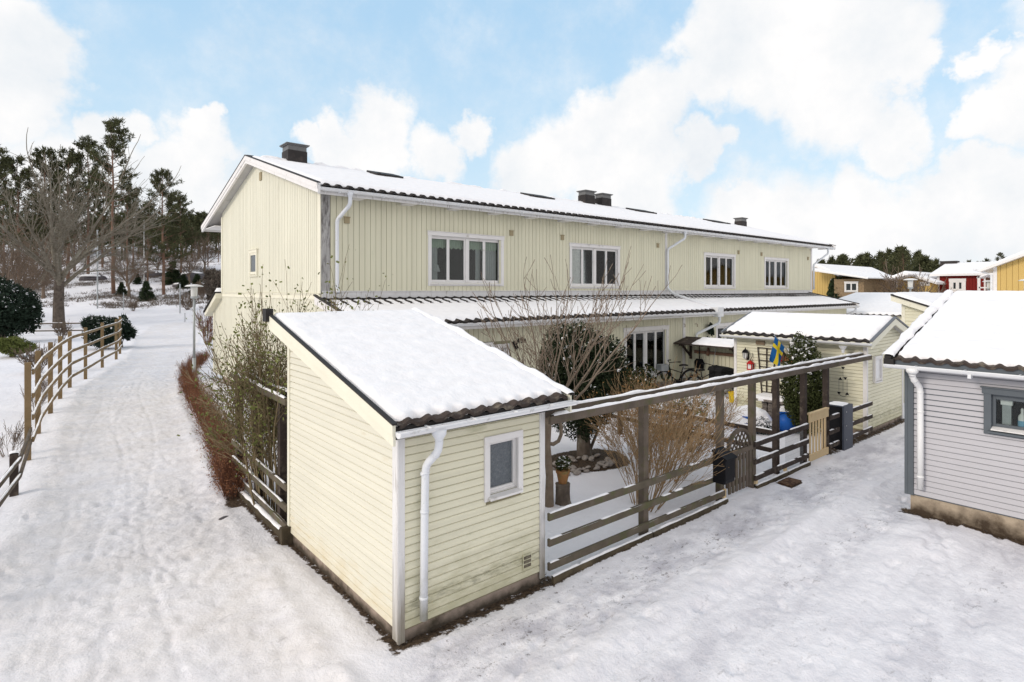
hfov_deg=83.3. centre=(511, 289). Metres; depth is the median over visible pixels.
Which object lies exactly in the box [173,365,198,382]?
hedge shrub
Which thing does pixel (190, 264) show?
bare tree
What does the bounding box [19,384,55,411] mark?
dry bush
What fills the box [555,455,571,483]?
flower pot
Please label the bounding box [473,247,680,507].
magnolia tree
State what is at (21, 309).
juniper bush
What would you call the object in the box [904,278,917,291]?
lamp post
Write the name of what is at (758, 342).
wall plaque
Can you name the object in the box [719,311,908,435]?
garden shed
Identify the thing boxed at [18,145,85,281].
pine tree
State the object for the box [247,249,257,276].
gable window
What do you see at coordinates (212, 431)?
hedge shrub
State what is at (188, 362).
hedge shrub
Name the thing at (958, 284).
window
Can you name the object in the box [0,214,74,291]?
bare tree
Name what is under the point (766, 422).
potted plant
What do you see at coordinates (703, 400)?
snowy bush
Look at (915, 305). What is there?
garden shed
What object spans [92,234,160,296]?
bare tree
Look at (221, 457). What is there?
hedge shrub
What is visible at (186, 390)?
hedge shrub
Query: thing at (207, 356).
hedge shrub
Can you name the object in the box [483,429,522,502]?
window
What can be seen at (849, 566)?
lane
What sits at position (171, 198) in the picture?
pine tree
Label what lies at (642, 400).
garden fence
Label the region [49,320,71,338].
dry bush
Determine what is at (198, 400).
hedge shrub
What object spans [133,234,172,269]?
bare tree
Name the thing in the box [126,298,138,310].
dry bush
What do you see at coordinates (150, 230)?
pine tree
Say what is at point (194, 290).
lamp post
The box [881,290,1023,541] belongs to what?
garden shed
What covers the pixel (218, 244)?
pine tree
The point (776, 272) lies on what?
window
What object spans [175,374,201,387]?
hedge shrub
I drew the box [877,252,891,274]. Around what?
pine tree
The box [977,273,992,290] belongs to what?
house porch
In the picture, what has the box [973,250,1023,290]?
ochre house
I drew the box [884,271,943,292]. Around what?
ochre house
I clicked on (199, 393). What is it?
hedge shrub
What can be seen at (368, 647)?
ground
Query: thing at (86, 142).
pine tree
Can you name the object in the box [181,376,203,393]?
hedge shrub
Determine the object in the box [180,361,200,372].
hedge shrub
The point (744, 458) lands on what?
garden gate
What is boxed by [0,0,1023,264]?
sky
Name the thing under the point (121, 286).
spruce tree
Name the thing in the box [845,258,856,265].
pine tree
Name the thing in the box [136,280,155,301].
spruce tree
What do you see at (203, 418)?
hedge shrub
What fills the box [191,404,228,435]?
hedge shrub
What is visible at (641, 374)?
box bush
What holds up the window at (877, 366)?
in the garden shed at (877, 382)
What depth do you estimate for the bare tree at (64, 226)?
48.82 m
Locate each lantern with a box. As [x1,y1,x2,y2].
[742,347,748,359]
[746,360,753,369]
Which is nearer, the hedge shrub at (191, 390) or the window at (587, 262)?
the hedge shrub at (191, 390)
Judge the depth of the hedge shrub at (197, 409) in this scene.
14.43 m
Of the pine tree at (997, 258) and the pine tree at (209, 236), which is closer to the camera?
the pine tree at (997, 258)
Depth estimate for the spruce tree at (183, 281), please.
83.78 m
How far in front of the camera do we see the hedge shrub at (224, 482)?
9.54 m
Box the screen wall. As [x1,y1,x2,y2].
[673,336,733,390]
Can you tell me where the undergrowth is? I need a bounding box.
[1,259,220,308]
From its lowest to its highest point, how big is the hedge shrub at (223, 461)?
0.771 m
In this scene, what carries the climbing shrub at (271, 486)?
on the ground at (368, 647)
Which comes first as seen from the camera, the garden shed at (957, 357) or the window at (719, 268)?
the garden shed at (957, 357)
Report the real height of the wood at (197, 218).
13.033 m
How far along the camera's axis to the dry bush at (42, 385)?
18.81 m
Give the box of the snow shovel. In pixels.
[694,346,703,368]
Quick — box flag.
[769,334,787,365]
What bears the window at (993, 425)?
in the garden shed at (957, 357)
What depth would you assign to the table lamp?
16.68 m
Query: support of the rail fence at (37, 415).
on the ground at (368, 647)
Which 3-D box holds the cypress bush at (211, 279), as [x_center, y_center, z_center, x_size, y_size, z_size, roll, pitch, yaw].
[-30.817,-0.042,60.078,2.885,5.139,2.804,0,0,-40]
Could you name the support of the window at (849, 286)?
in the ochre house at (859, 279)
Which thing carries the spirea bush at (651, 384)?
on the ground at (368, 647)
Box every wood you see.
[0,210,220,260]
[817,244,990,274]
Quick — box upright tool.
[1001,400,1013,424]
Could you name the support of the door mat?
on the lane
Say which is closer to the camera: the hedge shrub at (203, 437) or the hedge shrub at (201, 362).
the hedge shrub at (203, 437)
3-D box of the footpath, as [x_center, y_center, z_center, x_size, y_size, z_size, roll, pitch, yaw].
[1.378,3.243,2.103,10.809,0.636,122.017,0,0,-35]
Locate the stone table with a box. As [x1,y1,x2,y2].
[756,392,783,417]
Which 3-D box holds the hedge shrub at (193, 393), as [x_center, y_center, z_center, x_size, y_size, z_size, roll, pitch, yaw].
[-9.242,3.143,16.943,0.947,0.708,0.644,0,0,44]
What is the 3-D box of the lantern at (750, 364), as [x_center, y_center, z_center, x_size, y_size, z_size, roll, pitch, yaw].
[6.546,2.077,15.804,0.203,0.260,0.203,0,0,27]
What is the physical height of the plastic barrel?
0.599 m
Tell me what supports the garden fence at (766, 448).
on the ground at (368, 647)
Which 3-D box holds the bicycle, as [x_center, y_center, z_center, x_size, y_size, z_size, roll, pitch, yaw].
[5.682,2.964,19.738,1.746,1.066,0.614,0,0,-6]
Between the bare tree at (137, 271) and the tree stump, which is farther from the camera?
the bare tree at (137, 271)
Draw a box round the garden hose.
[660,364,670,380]
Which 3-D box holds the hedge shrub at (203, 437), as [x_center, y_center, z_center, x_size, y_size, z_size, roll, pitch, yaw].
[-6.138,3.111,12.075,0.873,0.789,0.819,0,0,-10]
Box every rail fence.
[0,427,31,506]
[13,321,83,334]
[24,317,121,460]
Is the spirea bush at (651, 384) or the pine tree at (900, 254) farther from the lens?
the pine tree at (900, 254)
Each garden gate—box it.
[725,427,752,494]
[807,407,828,461]
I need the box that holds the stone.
[582,455,587,460]
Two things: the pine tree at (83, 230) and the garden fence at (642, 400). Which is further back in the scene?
the pine tree at (83, 230)
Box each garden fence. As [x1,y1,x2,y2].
[230,373,292,544]
[545,352,872,583]
[612,406,771,451]
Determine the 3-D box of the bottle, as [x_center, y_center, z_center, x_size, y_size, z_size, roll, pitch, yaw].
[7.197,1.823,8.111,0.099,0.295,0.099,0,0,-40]
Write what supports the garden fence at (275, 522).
on the ground at (368, 647)
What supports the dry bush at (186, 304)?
on the road
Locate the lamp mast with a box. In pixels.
[97,230,97,308]
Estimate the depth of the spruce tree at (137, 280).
87.86 m
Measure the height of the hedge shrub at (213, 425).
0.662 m
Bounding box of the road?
[41,305,205,312]
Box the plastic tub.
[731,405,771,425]
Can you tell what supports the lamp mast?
on the road
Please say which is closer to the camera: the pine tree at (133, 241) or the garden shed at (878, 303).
the garden shed at (878, 303)
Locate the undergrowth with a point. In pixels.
(120, 305)
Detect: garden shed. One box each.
[262,307,578,644]
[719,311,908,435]
[839,292,942,320]
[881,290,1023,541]
[890,292,939,402]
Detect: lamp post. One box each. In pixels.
[185,284,202,372]
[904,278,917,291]
[982,280,989,290]
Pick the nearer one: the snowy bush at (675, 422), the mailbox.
the mailbox
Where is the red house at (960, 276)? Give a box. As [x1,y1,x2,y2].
[929,261,995,292]
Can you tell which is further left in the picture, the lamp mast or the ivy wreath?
the lamp mast
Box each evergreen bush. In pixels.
[79,314,128,349]
[111,313,137,346]
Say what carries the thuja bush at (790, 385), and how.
on the ground at (368, 647)
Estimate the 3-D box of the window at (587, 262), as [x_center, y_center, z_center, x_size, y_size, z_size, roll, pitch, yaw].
[2.993,-0.830,20.873,2.770,1.596,0.235,0,0,-40]
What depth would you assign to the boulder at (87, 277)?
90.94 m
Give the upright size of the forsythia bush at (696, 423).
2.324 m
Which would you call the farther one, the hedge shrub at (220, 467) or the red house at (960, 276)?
the red house at (960, 276)
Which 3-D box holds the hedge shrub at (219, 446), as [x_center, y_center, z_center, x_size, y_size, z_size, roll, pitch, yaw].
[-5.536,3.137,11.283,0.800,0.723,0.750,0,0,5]
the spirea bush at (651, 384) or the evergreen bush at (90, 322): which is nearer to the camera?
the spirea bush at (651, 384)
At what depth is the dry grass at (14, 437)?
12.04 m
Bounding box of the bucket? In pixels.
[728,389,733,402]
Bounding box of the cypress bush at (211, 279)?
[202,268,220,300]
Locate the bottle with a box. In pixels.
[1018,408,1023,426]
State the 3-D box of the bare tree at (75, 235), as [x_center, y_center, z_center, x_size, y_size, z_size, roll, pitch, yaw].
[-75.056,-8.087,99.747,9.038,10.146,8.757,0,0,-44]
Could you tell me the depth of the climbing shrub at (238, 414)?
8.93 m
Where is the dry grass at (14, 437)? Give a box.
[0,418,33,456]
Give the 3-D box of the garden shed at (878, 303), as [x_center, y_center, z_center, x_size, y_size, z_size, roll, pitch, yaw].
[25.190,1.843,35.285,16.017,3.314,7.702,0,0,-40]
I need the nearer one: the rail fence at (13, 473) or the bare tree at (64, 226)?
the rail fence at (13, 473)
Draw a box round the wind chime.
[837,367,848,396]
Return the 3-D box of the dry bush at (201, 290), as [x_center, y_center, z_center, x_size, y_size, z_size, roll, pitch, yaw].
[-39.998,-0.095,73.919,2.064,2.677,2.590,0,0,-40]
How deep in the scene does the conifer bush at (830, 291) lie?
45.92 m
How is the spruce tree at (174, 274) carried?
on the ground at (368, 647)
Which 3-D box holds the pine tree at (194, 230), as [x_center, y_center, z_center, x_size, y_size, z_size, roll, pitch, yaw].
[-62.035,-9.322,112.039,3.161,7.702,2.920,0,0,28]
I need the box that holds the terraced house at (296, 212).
[201,142,859,403]
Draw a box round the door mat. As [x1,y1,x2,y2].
[778,477,801,486]
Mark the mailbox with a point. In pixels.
(726, 475)
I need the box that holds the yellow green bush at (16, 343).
[0,335,37,357]
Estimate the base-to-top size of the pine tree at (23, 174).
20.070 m
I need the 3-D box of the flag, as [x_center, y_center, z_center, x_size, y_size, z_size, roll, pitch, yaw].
[6.989,1.612,14.981,0.618,0.914,0.167,0,0,-18]
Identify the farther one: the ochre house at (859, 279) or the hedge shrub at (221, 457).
the ochre house at (859, 279)
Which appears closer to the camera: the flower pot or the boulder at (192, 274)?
the flower pot
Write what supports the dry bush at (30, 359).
on the ground at (368, 647)
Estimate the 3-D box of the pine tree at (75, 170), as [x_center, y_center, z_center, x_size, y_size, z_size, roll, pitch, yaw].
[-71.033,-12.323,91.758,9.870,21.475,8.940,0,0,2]
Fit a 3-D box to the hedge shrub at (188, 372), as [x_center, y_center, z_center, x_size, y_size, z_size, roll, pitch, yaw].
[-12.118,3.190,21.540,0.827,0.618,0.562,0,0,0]
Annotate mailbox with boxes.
[712,446,737,484]
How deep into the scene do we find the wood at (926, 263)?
103.34 m
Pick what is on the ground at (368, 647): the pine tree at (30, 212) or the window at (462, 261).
the pine tree at (30, 212)
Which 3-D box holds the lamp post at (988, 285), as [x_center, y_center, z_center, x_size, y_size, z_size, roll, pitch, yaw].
[27.375,1.369,33.000,0.640,3.795,0.640,0,0,33]
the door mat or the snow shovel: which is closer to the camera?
the door mat
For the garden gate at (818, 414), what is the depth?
11.73 m
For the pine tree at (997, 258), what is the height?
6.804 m
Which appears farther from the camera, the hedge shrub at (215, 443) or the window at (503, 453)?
the hedge shrub at (215, 443)
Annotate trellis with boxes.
[757,347,774,392]
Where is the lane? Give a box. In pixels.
[383,425,1023,681]
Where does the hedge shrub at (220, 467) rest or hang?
on the ground at (368, 647)
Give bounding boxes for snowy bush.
[649,395,709,422]
[652,412,702,436]
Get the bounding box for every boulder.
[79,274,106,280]
[143,270,165,276]
[180,271,203,282]
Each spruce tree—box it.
[114,282,127,295]
[132,274,142,283]
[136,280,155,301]
[161,261,181,284]
[177,274,189,288]
[188,274,202,291]
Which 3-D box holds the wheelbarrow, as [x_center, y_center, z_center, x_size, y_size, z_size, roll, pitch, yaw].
[6.484,2.965,18.807,2.123,1.066,0.616,0,0,-25]
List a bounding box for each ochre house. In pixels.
[812,264,902,297]
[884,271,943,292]
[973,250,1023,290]
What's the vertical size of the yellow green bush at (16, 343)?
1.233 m
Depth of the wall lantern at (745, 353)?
15.86 m
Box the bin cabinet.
[829,401,852,450]
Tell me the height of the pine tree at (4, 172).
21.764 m
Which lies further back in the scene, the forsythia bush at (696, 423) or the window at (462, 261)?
the window at (462, 261)
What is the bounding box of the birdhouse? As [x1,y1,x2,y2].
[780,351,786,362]
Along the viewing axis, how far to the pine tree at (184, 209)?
91.85 m
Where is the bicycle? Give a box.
[654,359,697,383]
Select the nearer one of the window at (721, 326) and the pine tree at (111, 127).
the window at (721, 326)
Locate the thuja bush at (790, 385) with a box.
[780,331,822,435]
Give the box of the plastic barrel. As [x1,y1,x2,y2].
[780,406,795,430]
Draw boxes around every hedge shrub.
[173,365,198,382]
[175,359,201,370]
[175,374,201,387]
[177,384,203,401]
[178,367,200,377]
[178,376,208,396]
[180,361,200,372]
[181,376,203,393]
[182,385,207,405]
[183,394,219,417]
[185,352,209,367]
[185,387,218,411]
[190,394,211,411]
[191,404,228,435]
[194,401,222,427]
[194,407,222,427]
[195,351,209,363]
[196,418,234,451]
[200,416,231,434]
[200,438,251,469]
[201,420,228,442]
[201,431,232,455]
[206,433,248,462]
[206,450,247,479]
[208,454,253,499]
[211,450,251,489]
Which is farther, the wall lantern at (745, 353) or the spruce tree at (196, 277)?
the spruce tree at (196, 277)
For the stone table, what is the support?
on the ground at (368, 647)
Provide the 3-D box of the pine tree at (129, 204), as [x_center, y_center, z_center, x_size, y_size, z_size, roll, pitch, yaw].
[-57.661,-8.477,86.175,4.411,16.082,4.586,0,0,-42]
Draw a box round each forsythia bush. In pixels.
[578,353,756,483]
[583,357,735,512]
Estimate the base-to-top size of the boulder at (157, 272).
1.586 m
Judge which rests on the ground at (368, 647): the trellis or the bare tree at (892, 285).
the bare tree at (892, 285)
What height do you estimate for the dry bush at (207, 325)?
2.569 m
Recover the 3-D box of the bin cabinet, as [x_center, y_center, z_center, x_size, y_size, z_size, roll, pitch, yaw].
[7.205,3.001,12.695,0.500,0.998,0.430,0,0,-40]
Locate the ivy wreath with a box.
[706,322,714,337]
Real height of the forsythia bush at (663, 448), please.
2.428 m
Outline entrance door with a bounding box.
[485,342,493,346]
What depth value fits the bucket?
17.72 m
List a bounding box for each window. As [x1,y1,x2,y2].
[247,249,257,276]
[427,230,504,285]
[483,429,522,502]
[494,343,509,354]
[569,242,620,288]
[623,325,669,376]
[703,252,735,288]
[715,322,733,338]
[764,257,788,288]
[844,281,858,291]
[872,355,882,382]
[949,278,965,291]
[980,386,1023,438]
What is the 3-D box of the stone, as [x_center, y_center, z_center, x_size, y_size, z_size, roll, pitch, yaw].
[1.486,3.418,11.698,0.144,0.090,0.165,-21,22,0]
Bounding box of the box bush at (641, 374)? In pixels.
[619,363,657,393]
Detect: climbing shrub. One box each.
[177,284,372,511]
[205,247,392,509]
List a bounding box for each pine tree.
[0,144,15,214]
[0,153,55,276]
[0,182,25,258]
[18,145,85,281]
[20,193,49,252]
[26,146,103,278]
[63,181,94,254]
[66,134,111,273]
[78,117,142,293]
[80,184,122,267]
[114,180,145,286]
[120,194,147,272]
[130,203,165,280]
[135,168,197,294]
[161,194,201,272]
[187,222,199,260]
[196,223,219,266]
[213,232,220,261]
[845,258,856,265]
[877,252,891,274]
[890,248,912,272]
[995,252,1004,260]
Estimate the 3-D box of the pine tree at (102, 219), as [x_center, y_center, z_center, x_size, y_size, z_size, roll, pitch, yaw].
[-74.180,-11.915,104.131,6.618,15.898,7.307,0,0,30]
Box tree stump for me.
[555,481,571,505]
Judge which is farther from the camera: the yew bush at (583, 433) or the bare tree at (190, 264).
the bare tree at (190, 264)
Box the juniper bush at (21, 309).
[0,273,46,337]
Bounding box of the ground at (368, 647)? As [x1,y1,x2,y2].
[0,245,903,681]
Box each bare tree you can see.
[0,129,183,327]
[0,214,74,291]
[0,228,69,290]
[1,220,92,298]
[63,219,105,271]
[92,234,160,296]
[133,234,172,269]
[165,241,213,284]
[183,229,220,272]
[875,259,951,292]
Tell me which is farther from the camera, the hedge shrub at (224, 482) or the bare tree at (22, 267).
the bare tree at (22, 267)
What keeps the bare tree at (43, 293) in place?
on the ground at (368, 647)
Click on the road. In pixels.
(168, 309)
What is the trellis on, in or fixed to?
attached to the garden shed at (877, 382)
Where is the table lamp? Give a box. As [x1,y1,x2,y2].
[433,265,439,271]
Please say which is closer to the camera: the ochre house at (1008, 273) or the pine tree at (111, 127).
the ochre house at (1008, 273)
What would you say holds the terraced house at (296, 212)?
on the ground at (368, 647)
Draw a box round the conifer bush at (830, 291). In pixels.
[826,276,842,297]
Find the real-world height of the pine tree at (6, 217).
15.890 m
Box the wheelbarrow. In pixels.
[686,363,733,395]
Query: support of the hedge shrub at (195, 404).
on the ground at (368, 647)
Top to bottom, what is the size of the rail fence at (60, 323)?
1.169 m
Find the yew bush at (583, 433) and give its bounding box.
[538,317,631,457]
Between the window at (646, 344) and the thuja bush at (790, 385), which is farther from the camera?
the window at (646, 344)
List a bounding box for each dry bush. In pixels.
[10,340,56,371]
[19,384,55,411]
[34,371,57,391]
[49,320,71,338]
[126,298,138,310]
[175,293,200,309]
[191,279,205,298]
[195,308,212,344]
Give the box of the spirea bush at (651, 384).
[611,367,667,418]
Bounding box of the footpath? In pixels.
[0,321,360,681]
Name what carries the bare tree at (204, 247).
on the ground at (368, 647)
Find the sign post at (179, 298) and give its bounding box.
[179,284,180,312]
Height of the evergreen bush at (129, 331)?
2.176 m
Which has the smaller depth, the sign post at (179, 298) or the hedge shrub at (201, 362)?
the hedge shrub at (201, 362)
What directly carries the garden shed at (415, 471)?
on the ground at (368, 647)
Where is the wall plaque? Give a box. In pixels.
[756,340,764,344]

